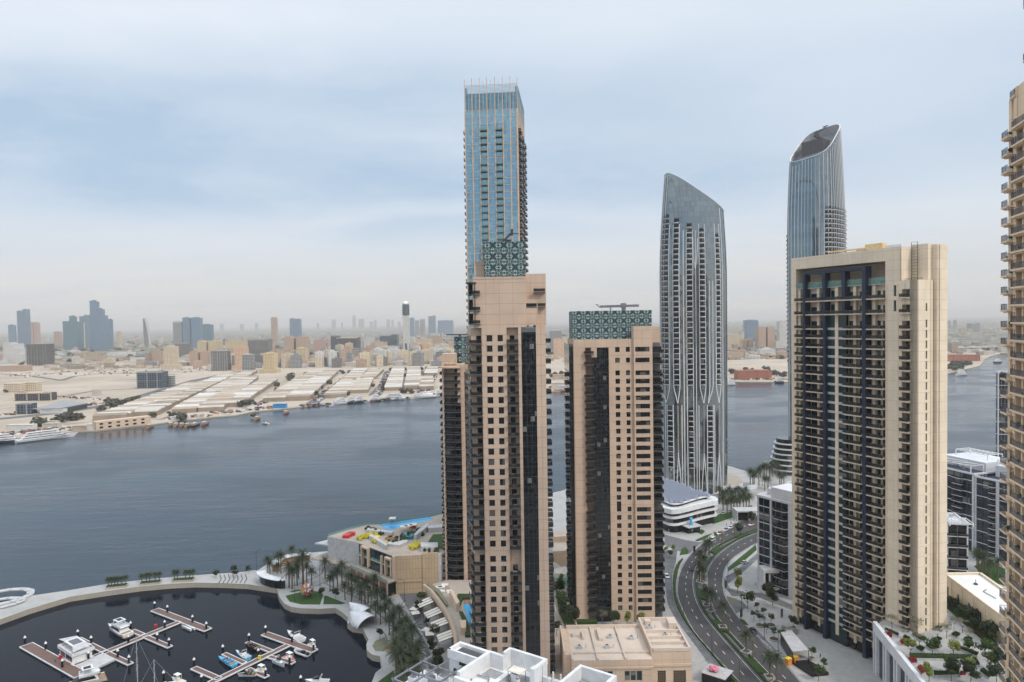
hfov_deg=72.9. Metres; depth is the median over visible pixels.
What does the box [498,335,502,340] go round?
window
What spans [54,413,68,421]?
bushy tree
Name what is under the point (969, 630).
tree
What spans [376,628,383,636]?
tree
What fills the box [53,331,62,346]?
skyline tower
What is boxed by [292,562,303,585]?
palm tree
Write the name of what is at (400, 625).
palm tree
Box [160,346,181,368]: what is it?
city building
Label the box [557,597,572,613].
tree
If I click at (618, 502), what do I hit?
window
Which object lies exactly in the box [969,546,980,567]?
palm tree
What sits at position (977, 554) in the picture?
palm tree
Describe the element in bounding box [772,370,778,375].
bushy tree
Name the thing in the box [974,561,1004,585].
lawn
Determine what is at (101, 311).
skyline tower
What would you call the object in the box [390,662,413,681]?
palm tree
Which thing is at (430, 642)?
tree
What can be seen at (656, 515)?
balcony door
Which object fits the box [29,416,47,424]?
bushy tree
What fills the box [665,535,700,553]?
crossing plaza
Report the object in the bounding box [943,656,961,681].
tree
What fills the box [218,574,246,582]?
terrace step
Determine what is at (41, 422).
bushy tree
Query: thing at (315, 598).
lawn
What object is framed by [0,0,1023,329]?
sky
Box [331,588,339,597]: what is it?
tree
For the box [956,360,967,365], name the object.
bushy tree
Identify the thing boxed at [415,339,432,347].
city building
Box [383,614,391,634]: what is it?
palm tree
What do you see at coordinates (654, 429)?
balcony door
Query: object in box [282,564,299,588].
palm tree
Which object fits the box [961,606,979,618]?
tree
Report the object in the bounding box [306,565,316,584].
palm tree
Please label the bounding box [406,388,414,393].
bushy tree
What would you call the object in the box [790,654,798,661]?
ticket booth
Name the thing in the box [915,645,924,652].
planter
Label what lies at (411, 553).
leisure building
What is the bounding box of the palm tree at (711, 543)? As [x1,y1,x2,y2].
[704,537,714,557]
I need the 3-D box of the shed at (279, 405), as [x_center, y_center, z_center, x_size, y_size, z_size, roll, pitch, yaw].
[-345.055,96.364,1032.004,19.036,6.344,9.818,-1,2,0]
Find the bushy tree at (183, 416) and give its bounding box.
[175,412,187,420]
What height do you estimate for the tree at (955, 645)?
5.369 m
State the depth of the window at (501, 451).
225.38 m
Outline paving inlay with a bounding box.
[293,567,432,669]
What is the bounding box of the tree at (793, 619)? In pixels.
[788,615,799,629]
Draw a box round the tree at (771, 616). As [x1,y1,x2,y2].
[766,613,775,626]
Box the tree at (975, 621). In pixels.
[970,618,983,628]
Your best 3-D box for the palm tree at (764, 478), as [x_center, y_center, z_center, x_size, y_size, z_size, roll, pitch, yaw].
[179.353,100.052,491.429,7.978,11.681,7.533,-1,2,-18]
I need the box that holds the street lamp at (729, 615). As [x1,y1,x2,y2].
[726,614,730,634]
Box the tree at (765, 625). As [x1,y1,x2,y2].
[763,622,768,633]
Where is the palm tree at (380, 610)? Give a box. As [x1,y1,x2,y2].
[375,603,387,624]
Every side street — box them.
[724,577,791,609]
[727,596,746,613]
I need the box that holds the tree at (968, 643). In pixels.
[963,637,979,655]
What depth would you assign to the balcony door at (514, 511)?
227.40 m
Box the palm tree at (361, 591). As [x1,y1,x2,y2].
[354,587,366,603]
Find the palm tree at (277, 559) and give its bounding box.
[272,550,284,571]
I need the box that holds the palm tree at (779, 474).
[774,470,783,484]
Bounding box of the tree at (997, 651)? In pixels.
[987,647,1005,664]
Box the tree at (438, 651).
[432,647,444,655]
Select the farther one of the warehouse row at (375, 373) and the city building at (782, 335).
the city building at (782, 335)
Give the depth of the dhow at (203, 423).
871.73 m
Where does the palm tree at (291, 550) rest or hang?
on the quay
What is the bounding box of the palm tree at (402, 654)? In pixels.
[385,642,412,679]
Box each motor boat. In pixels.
[172,672,186,681]
[181,624,191,630]
[218,656,237,667]
[236,649,251,660]
[238,670,256,676]
[246,643,259,651]
[254,663,264,672]
[272,655,284,666]
[282,651,294,660]
[294,648,311,656]
[305,674,329,681]
[307,638,315,647]
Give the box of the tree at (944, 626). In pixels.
[939,621,951,637]
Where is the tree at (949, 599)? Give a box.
[947,596,958,605]
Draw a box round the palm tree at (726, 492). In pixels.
[719,488,730,497]
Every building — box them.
[0,365,32,371]
[3,342,26,362]
[3,382,26,391]
[14,392,56,400]
[15,403,36,413]
[21,381,41,390]
[25,343,54,365]
[92,389,101,394]
[92,415,150,430]
[106,352,135,355]
[130,357,144,361]
[136,371,168,387]
[151,350,163,360]
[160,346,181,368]
[168,375,174,385]
[175,342,192,356]
[189,351,211,365]
[197,340,222,350]
[210,350,231,370]
[225,340,247,349]
[231,346,248,370]
[242,354,255,369]
[247,339,272,354]
[260,352,280,372]
[284,336,309,355]
[296,347,309,363]
[311,514,445,595]
[313,340,325,354]
[330,335,340,349]
[336,337,360,348]
[362,347,372,350]
[364,337,374,346]
[375,341,386,347]
[380,334,398,346]
[410,337,414,347]
[413,342,429,349]
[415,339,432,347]
[427,335,442,344]
[433,344,448,347]
[550,329,561,350]
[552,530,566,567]
[553,338,563,356]
[661,476,717,532]
[727,334,740,348]
[727,352,742,357]
[734,369,771,379]
[740,339,752,348]
[744,321,758,340]
[755,326,774,348]
[757,349,775,353]
[773,347,787,350]
[777,320,787,346]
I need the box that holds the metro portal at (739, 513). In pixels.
[732,507,756,520]
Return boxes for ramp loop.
[0,587,34,605]
[0,596,26,608]
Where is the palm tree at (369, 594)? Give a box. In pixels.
[363,587,376,603]
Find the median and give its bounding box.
[693,530,770,681]
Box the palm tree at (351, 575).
[342,570,358,597]
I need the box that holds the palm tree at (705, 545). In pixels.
[699,539,710,555]
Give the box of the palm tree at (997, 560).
[992,555,1001,576]
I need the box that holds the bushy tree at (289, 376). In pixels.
[285,373,294,379]
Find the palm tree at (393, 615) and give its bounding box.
[382,609,400,637]
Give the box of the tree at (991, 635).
[988,631,997,639]
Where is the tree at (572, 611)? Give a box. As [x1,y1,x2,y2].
[564,604,579,618]
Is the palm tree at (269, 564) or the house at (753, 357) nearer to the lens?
the palm tree at (269, 564)
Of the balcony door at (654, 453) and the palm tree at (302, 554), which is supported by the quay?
the palm tree at (302, 554)
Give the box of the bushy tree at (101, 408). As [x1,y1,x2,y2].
[95,405,106,410]
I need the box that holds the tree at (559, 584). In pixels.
[553,579,564,590]
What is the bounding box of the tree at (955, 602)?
[950,599,961,607]
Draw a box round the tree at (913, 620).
[909,615,923,631]
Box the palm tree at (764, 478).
[760,474,769,489]
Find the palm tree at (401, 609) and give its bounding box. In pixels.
[389,601,408,618]
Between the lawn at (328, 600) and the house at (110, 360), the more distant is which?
the house at (110, 360)
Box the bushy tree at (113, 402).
[103,397,120,407]
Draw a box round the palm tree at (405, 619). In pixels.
[396,612,416,626]
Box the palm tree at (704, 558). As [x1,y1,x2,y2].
[696,553,709,575]
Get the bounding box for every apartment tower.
[438,334,470,579]
[465,229,554,674]
[564,303,664,622]
[791,241,947,658]
[999,0,1023,681]
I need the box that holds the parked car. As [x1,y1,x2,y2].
[750,627,757,633]
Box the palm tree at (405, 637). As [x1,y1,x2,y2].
[393,627,416,648]
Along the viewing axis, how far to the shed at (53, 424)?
856.28 m
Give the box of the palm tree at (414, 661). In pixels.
[403,653,426,670]
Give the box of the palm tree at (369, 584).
[359,573,377,602]
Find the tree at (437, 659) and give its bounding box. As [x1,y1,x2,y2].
[431,654,443,670]
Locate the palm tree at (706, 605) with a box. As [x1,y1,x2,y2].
[698,584,711,607]
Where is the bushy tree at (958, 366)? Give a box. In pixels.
[955,363,964,368]
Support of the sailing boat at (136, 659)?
on the marina water at (232, 617)
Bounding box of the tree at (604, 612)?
[598,609,608,623]
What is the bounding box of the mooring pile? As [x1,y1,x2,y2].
[162,670,164,681]
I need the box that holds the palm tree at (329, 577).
[324,574,335,591]
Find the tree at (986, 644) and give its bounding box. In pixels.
[978,638,994,660]
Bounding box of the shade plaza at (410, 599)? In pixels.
[399,593,431,638]
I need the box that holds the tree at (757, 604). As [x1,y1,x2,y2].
[754,602,759,613]
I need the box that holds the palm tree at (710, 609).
[702,586,718,613]
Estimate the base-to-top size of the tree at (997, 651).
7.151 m
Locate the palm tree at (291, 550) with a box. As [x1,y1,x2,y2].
[286,543,297,553]
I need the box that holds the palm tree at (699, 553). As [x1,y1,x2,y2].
[692,547,705,571]
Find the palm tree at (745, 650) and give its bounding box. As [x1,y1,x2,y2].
[737,626,755,655]
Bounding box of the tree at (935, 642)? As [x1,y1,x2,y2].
[923,636,941,652]
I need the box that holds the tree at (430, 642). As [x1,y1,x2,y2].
[427,637,437,649]
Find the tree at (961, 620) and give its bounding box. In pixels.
[957,617,968,632]
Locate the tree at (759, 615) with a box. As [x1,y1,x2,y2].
[755,613,762,627]
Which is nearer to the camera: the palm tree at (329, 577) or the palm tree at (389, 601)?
the palm tree at (389, 601)
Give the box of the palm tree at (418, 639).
[414,635,427,649]
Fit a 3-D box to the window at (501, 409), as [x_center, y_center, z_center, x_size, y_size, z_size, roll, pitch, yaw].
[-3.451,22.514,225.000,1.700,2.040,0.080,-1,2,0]
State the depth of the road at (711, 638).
283.25 m
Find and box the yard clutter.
[0,367,787,434]
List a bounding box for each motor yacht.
[66,664,106,681]
[107,617,133,638]
[287,630,305,642]
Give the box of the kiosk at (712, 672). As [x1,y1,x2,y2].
[701,663,732,681]
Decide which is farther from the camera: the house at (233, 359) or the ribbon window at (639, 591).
the house at (233, 359)
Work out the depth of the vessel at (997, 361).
1761.74 m
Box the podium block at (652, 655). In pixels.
[560,617,691,681]
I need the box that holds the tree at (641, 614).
[636,612,645,619]
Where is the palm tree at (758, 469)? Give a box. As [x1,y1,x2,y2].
[754,466,763,484]
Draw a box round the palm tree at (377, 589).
[369,584,385,613]
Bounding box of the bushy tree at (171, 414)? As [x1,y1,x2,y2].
[167,411,175,415]
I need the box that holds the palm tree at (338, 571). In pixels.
[328,563,344,590]
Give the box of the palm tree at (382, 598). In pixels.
[378,592,389,610]
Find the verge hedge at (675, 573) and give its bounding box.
[673,558,738,681]
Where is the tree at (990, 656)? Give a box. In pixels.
[981,651,998,662]
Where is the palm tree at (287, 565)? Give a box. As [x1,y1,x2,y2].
[280,558,296,587]
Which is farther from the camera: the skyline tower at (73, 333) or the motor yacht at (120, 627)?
the skyline tower at (73, 333)
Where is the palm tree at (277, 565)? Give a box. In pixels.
[273,561,279,573]
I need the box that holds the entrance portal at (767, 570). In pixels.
[758,565,778,593]
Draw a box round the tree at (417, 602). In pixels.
[414,600,422,607]
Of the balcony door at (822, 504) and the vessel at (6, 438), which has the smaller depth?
the balcony door at (822, 504)
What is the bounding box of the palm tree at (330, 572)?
[329,570,336,587]
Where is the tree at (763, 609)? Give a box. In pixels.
[760,607,766,619]
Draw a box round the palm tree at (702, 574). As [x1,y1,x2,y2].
[696,564,708,584]
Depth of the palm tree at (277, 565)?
341.00 m
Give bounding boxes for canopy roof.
[33,400,87,410]
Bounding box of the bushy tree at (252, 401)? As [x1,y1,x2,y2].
[247,399,255,404]
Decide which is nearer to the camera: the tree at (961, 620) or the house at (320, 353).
the tree at (961, 620)
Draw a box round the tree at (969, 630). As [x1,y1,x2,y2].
[962,626,973,635]
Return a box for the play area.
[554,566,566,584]
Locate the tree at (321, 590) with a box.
[318,587,324,593]
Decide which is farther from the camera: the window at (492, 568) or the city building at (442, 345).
the city building at (442, 345)
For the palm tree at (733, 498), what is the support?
on the quay
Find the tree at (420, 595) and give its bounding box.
[417,592,425,599]
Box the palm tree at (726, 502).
[722,499,731,513]
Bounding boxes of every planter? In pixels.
[105,583,127,589]
[139,579,161,585]
[172,577,194,582]
[884,627,899,637]
[884,631,892,638]
[907,652,971,660]
[908,656,917,664]
[912,632,925,642]
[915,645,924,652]
[917,664,925,675]
[925,644,940,650]
[933,669,959,676]
[947,603,998,650]
[951,631,960,638]
[960,646,978,657]
[960,670,965,676]
[970,628,982,636]
[972,656,979,666]
[979,667,992,679]
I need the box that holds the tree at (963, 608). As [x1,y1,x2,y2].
[955,604,974,619]
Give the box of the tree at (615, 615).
[608,610,620,623]
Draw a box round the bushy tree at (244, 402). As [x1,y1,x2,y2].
[237,399,248,406]
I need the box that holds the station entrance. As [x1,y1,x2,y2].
[780,630,828,676]
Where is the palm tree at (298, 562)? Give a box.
[291,555,306,578]
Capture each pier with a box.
[19,642,80,678]
[71,621,180,665]
[80,637,106,651]
[101,650,133,665]
[132,629,145,635]
[143,635,172,648]
[150,608,211,631]
[190,666,220,679]
[207,644,289,681]
[221,652,246,664]
[245,641,273,651]
[245,667,269,678]
[261,632,317,652]
[267,655,295,664]
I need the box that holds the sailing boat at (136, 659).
[124,636,155,681]
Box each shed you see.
[5,424,37,429]
[40,408,67,413]
[42,422,61,428]
[60,364,80,367]
[72,425,86,430]
[80,352,100,359]
[86,423,93,429]
[171,415,190,419]
[273,403,286,407]
[551,382,564,388]
[553,374,564,379]
[947,354,979,361]
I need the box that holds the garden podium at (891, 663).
[873,611,1005,681]
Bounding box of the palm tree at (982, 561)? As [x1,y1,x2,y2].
[975,553,987,571]
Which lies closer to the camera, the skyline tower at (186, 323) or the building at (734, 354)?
the building at (734, 354)
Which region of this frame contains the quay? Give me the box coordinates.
[0,461,1006,681]
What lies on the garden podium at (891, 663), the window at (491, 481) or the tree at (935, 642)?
the tree at (935, 642)
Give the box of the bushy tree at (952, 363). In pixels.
[947,362,956,368]
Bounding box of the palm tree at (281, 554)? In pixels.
[274,551,287,573]
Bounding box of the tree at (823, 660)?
[820,657,826,670]
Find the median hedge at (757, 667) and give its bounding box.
[695,528,772,681]
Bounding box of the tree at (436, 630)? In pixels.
[430,623,439,636]
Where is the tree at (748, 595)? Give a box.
[740,591,755,608]
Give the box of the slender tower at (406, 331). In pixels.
[402,301,409,350]
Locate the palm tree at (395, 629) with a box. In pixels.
[388,623,401,637]
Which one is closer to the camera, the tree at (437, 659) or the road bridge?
the tree at (437, 659)
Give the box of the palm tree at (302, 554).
[292,548,312,584]
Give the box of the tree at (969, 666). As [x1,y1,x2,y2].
[960,658,981,681]
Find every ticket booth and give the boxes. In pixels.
[784,656,792,665]
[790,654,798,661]
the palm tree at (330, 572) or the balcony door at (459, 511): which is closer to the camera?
the balcony door at (459, 511)
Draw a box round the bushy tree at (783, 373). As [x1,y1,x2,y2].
[778,371,787,376]
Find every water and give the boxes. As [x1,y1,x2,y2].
[0,315,1007,602]
[0,588,380,681]
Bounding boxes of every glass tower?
[463,76,528,327]
[659,173,727,495]
[770,124,846,471]
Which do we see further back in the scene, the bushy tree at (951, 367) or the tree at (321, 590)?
the bushy tree at (951, 367)
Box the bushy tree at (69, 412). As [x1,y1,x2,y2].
[61,411,76,420]
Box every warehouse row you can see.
[92,381,208,420]
[133,372,237,416]
[172,370,256,412]
[197,375,258,411]
[219,378,277,406]
[263,371,321,401]
[285,370,338,400]
[324,368,366,397]
[349,377,373,393]
[361,368,383,378]
[384,367,404,390]
[404,366,420,389]
[419,375,433,389]
[424,366,438,375]
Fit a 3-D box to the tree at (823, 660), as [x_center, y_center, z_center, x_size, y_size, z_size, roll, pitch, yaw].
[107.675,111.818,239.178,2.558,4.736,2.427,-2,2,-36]
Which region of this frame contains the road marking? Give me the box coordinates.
[664,515,799,680]
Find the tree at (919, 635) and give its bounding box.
[913,631,924,644]
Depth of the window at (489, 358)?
224.53 m
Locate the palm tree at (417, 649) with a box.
[408,642,426,661]
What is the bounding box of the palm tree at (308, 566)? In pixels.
[302,561,311,582]
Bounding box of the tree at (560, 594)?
[556,590,566,598]
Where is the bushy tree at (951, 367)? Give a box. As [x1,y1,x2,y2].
[948,365,957,369]
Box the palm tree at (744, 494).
[738,491,748,506]
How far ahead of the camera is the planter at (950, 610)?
235.03 m
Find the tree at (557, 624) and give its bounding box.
[554,621,561,634]
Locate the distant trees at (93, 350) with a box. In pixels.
[0,331,776,364]
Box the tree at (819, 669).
[812,664,825,681]
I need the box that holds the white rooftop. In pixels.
[391,641,616,681]
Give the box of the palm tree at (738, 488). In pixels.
[733,484,744,494]
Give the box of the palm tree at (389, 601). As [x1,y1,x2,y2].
[384,596,394,615]
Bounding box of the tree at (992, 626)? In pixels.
[979,619,999,633]
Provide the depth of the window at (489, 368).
224.64 m
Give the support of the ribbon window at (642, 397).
in the apartment tower at (614, 483)
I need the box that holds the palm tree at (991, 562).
[981,556,999,578]
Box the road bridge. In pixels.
[958,346,997,350]
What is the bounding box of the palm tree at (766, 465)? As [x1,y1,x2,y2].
[763,462,770,473]
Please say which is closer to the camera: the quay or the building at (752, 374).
the quay
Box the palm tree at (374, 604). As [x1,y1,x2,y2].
[368,597,381,617]
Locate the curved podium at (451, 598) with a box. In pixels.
[423,562,596,679]
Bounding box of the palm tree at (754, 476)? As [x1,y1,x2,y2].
[751,470,759,483]
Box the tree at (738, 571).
[734,568,741,575]
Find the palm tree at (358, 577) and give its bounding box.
[352,574,361,590]
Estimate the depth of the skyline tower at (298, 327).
5198.95 m
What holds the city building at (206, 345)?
on the bank
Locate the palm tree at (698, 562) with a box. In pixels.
[693,557,705,582]
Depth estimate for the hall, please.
245.12 m
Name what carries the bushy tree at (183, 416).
on the bank
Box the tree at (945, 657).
[942,654,950,661]
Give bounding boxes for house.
[0,360,8,363]
[103,357,115,362]
[144,360,156,365]
[193,360,201,368]
[232,355,234,365]
[255,355,262,364]
[255,362,261,367]
[271,350,281,361]
[281,353,293,367]
[284,348,291,353]
[291,353,301,367]
[315,351,323,366]
[315,356,322,366]
[324,356,326,366]
[327,339,330,348]
[327,350,336,366]
[332,357,341,367]
[335,344,343,349]
[339,348,347,365]
[344,346,351,351]
[345,342,352,347]
[346,351,352,361]
[356,349,365,354]
[356,358,366,366]
[358,352,369,366]
[370,354,376,362]
[375,355,383,366]
[378,349,386,356]
[383,356,387,365]
[387,350,391,362]
[392,348,399,361]
[394,360,404,364]
[399,349,408,363]
[409,350,416,365]
[412,346,420,350]
[413,351,423,365]
[420,349,430,361]
[428,348,435,360]
[431,360,441,365]
[433,348,441,360]
[436,350,446,356]
[446,340,452,347]
[745,355,760,358]
[746,347,756,351]
[776,350,786,358]
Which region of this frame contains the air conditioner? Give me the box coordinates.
[604,644,613,648]
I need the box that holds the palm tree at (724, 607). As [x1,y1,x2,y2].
[714,597,729,628]
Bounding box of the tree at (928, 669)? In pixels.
[922,661,933,678]
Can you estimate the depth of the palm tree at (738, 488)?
457.93 m
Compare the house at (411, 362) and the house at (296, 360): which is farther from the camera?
the house at (411, 362)
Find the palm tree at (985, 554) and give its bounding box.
[975,550,992,574]
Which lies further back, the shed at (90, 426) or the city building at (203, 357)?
the city building at (203, 357)
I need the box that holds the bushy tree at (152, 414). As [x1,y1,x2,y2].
[147,412,156,416]
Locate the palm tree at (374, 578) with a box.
[365,570,382,598]
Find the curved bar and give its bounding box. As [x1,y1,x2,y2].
[256,570,284,588]
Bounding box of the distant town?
[0,321,1007,370]
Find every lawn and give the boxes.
[286,591,322,604]
[323,596,344,603]
[378,670,394,681]
[680,547,688,554]
[695,533,711,540]
[713,505,751,523]
[728,545,756,570]
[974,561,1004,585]
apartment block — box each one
[756,481,791,598]
[947,448,1003,551]
[947,512,973,571]
[974,459,1006,560]
[995,371,1007,457]
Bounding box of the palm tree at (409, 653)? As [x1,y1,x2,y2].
[398,647,419,672]
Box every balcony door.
[456,457,461,461]
[456,472,461,476]
[457,494,462,498]
[457,509,462,513]
[479,499,483,504]
[479,520,483,525]
[480,555,484,560]
[480,566,484,571]
[511,427,515,432]
[512,478,516,483]
[512,509,516,514]
[513,564,517,570]
[514,616,518,621]
[652,346,660,349]
[653,357,660,360]
[653,378,661,381]
[653,386,661,389]
[653,394,661,397]
[653,403,661,406]
[653,411,661,414]
[653,419,661,422]
[653,427,661,431]
[653,436,661,439]
[653,444,661,447]
[653,452,661,455]
[654,460,661,464]
[654,469,661,472]
[654,477,662,480]
[654,485,662,489]
[654,493,662,497]
[654,505,662,509]
[654,513,662,517]
[654,521,662,525]
[654,529,662,533]
[654,538,662,542]
[654,546,662,550]
[654,554,662,558]
[655,562,662,566]
[655,571,662,574]
[655,579,663,583]
[655,587,663,591]
[655,595,663,599]
[655,603,663,607]
[812,428,817,611]
[822,504,822,613]
[849,435,853,627]
[860,437,861,630]
[878,439,880,620]
[883,440,884,618]
[906,607,909,623]
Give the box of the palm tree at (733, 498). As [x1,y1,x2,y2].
[729,494,737,506]
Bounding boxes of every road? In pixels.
[0,371,240,419]
[0,373,176,380]
[64,388,151,395]
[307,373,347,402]
[369,371,389,394]
[663,549,718,665]
[677,516,761,681]
[706,533,800,681]
[726,554,756,583]
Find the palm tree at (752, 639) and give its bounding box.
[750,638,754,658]
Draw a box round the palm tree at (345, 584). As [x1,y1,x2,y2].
[338,581,347,599]
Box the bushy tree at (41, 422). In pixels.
[37,420,47,425]
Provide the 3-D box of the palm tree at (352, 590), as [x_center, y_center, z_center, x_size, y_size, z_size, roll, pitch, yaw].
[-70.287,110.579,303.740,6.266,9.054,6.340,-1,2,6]
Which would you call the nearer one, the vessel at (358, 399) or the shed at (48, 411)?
the shed at (48, 411)
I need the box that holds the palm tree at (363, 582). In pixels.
[357,575,371,603]
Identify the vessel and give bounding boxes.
[0,433,19,443]
[14,427,77,443]
[331,397,346,404]
[346,394,353,403]
[353,396,363,402]
[367,394,380,401]
[380,391,404,399]
[409,391,435,398]
[433,389,441,394]
[553,386,564,391]
[728,379,735,385]
[774,377,783,382]
[955,369,966,375]
[993,359,1001,362]
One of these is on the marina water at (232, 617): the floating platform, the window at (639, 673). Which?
the floating platform
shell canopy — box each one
[349,602,370,612]
[350,611,376,628]
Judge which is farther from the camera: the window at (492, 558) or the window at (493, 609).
the window at (493, 609)
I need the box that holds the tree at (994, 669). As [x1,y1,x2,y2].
[986,661,1004,681]
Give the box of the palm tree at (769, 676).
[760,646,779,680]
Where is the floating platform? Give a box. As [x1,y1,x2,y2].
[77,653,114,667]
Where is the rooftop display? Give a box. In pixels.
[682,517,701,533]
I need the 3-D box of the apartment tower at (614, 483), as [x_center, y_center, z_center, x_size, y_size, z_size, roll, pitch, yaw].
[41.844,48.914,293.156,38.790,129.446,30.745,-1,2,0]
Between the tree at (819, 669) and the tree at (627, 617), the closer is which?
the tree at (819, 669)
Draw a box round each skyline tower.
[8,324,16,342]
[17,309,30,347]
[30,322,33,343]
[33,322,40,343]
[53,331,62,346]
[62,321,83,349]
[69,315,76,320]
[79,315,89,347]
[83,323,85,347]
[89,300,99,314]
[89,314,108,350]
[97,308,104,314]
[108,319,113,348]
[116,331,121,346]
[143,318,150,346]
[173,321,182,344]
[182,317,191,342]
[191,317,202,347]
[203,324,213,340]
[271,317,277,344]
[289,318,294,336]
[295,319,301,336]
[332,319,335,329]
[352,315,355,328]
[358,319,363,328]
[387,319,389,328]
[409,318,414,335]
[415,320,419,334]
[420,319,424,334]
[428,315,435,335]
[438,320,453,334]
[953,320,956,328]
[967,323,979,331]
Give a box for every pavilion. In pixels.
[272,552,310,571]
[723,473,742,493]
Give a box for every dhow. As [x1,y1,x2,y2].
[146,422,153,428]
[190,422,199,426]
[200,419,208,425]
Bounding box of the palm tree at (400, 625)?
[394,621,416,649]
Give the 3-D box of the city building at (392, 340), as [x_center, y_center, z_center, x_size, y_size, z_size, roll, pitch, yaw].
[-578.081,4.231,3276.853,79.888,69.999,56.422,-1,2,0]
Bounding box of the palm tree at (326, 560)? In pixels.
[317,555,332,578]
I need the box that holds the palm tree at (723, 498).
[716,492,728,510]
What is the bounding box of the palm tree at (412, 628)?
[400,616,424,642]
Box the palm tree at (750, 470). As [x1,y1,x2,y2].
[743,467,754,484]
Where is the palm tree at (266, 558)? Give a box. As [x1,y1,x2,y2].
[261,554,273,573]
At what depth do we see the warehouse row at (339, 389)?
1298.67 m
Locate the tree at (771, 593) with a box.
[765,586,778,604]
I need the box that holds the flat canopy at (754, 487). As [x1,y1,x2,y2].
[711,484,756,495]
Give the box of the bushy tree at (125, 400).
[118,398,130,403]
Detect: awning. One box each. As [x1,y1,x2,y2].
[417,597,433,616]
[424,606,441,626]
[430,616,447,636]
[436,629,452,647]
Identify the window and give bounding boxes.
[72,676,95,681]
[487,335,491,340]
[487,346,492,351]
[487,356,492,361]
[487,366,492,372]
[487,377,492,382]
[487,387,492,392]
[488,397,492,402]
[488,407,493,413]
[488,418,493,423]
[488,428,493,433]
[488,438,493,444]
[488,449,493,454]
[489,459,493,464]
[489,469,494,474]
[489,479,494,485]
[489,490,494,495]
[489,500,494,505]
[489,510,494,515]
[490,520,494,525]
[490,530,495,536]
[490,541,495,546]
[490,556,495,561]
[490,566,495,571]
[491,576,495,581]
[491,586,495,591]
[491,597,496,601]
[491,607,496,612]
[491,617,496,622]
[491,627,496,632]
[492,637,496,642]
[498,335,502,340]
[498,345,502,351]
[498,356,502,361]
[498,366,502,371]
[498,376,503,382]
[498,387,503,392]
[499,397,503,402]
[499,407,503,413]
[499,418,503,423]
[499,428,503,433]
[499,438,503,443]
[499,448,504,454]
[500,459,504,464]
[500,469,504,474]
[500,479,504,484]
[500,489,504,495]
[500,500,504,505]
[500,510,505,515]
[501,520,505,525]
[501,530,505,535]
[501,556,505,561]
[501,566,506,571]
[501,576,506,581]
[502,586,506,591]
[502,596,506,601]
[502,627,506,632]
[502,637,507,642]
[617,501,620,511]
[624,671,629,680]
[630,671,635,680]
[635,347,648,351]
[635,358,648,361]
[635,370,649,374]
[636,379,649,382]
[636,387,649,391]
[636,395,649,399]
[636,404,649,408]
[636,412,649,416]
[636,420,649,424]
[636,429,649,433]
[636,437,649,441]
[636,445,649,449]
[636,454,649,457]
[636,462,649,466]
[636,470,650,474]
[637,479,650,482]
[637,487,650,491]
[637,495,650,499]
[637,507,650,511]
[637,515,650,519]
[637,524,650,527]
[637,532,650,535]
[637,540,650,544]
[637,548,650,552]
[637,557,650,560]
[637,565,650,568]
[637,671,641,680]
[638,573,651,577]
[638,581,651,585]
[638,590,651,593]
[638,598,651,601]
[638,606,651,610]
[894,285,895,310]
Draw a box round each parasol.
[411,610,419,618]
[425,631,433,635]
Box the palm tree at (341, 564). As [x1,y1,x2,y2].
[335,558,348,583]
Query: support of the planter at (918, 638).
on the garden podium at (891, 663)
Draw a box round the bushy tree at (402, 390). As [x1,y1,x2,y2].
[399,388,407,392]
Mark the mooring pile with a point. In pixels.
(163, 676)
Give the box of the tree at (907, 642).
[903,638,917,651]
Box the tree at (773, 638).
[769,626,778,641]
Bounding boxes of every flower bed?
[372,637,386,650]
[728,598,739,603]
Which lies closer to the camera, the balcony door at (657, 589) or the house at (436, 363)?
the balcony door at (657, 589)
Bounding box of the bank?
[0,315,1007,437]
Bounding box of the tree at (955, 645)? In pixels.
[947,638,960,653]
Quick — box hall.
[947,572,1006,642]
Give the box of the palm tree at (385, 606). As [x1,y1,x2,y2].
[381,599,390,621]
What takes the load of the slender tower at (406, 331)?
on the bank
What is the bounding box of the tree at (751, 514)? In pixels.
[746,511,755,521]
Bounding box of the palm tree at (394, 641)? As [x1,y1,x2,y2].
[383,635,409,674]
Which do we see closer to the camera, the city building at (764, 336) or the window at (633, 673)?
the window at (633, 673)
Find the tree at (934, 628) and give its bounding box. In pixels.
[932,625,942,636]
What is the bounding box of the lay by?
[756,629,776,652]
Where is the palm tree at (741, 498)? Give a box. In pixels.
[737,493,744,506]
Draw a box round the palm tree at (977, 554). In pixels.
[970,549,989,571]
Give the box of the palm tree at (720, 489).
[713,485,723,503]
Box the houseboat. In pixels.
[57,636,93,663]
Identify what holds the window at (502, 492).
in the apartment tower at (511, 543)
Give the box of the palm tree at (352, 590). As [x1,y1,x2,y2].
[345,584,357,601]
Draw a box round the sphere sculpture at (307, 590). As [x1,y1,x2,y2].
[300,583,313,597]
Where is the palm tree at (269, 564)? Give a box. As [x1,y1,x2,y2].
[264,558,274,574]
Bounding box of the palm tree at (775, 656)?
[764,648,786,681]
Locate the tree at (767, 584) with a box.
[761,581,774,590]
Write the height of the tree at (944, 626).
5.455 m
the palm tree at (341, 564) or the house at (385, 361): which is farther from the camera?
the house at (385, 361)
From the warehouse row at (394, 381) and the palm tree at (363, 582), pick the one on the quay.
the palm tree at (363, 582)
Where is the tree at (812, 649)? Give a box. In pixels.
[808,647,815,660]
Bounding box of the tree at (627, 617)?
[624,611,630,620]
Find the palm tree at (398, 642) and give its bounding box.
[385,639,412,679]
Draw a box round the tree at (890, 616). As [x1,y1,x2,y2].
[886,614,898,628]
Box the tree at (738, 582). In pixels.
[734,575,742,592]
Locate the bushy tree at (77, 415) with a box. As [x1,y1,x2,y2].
[67,413,80,419]

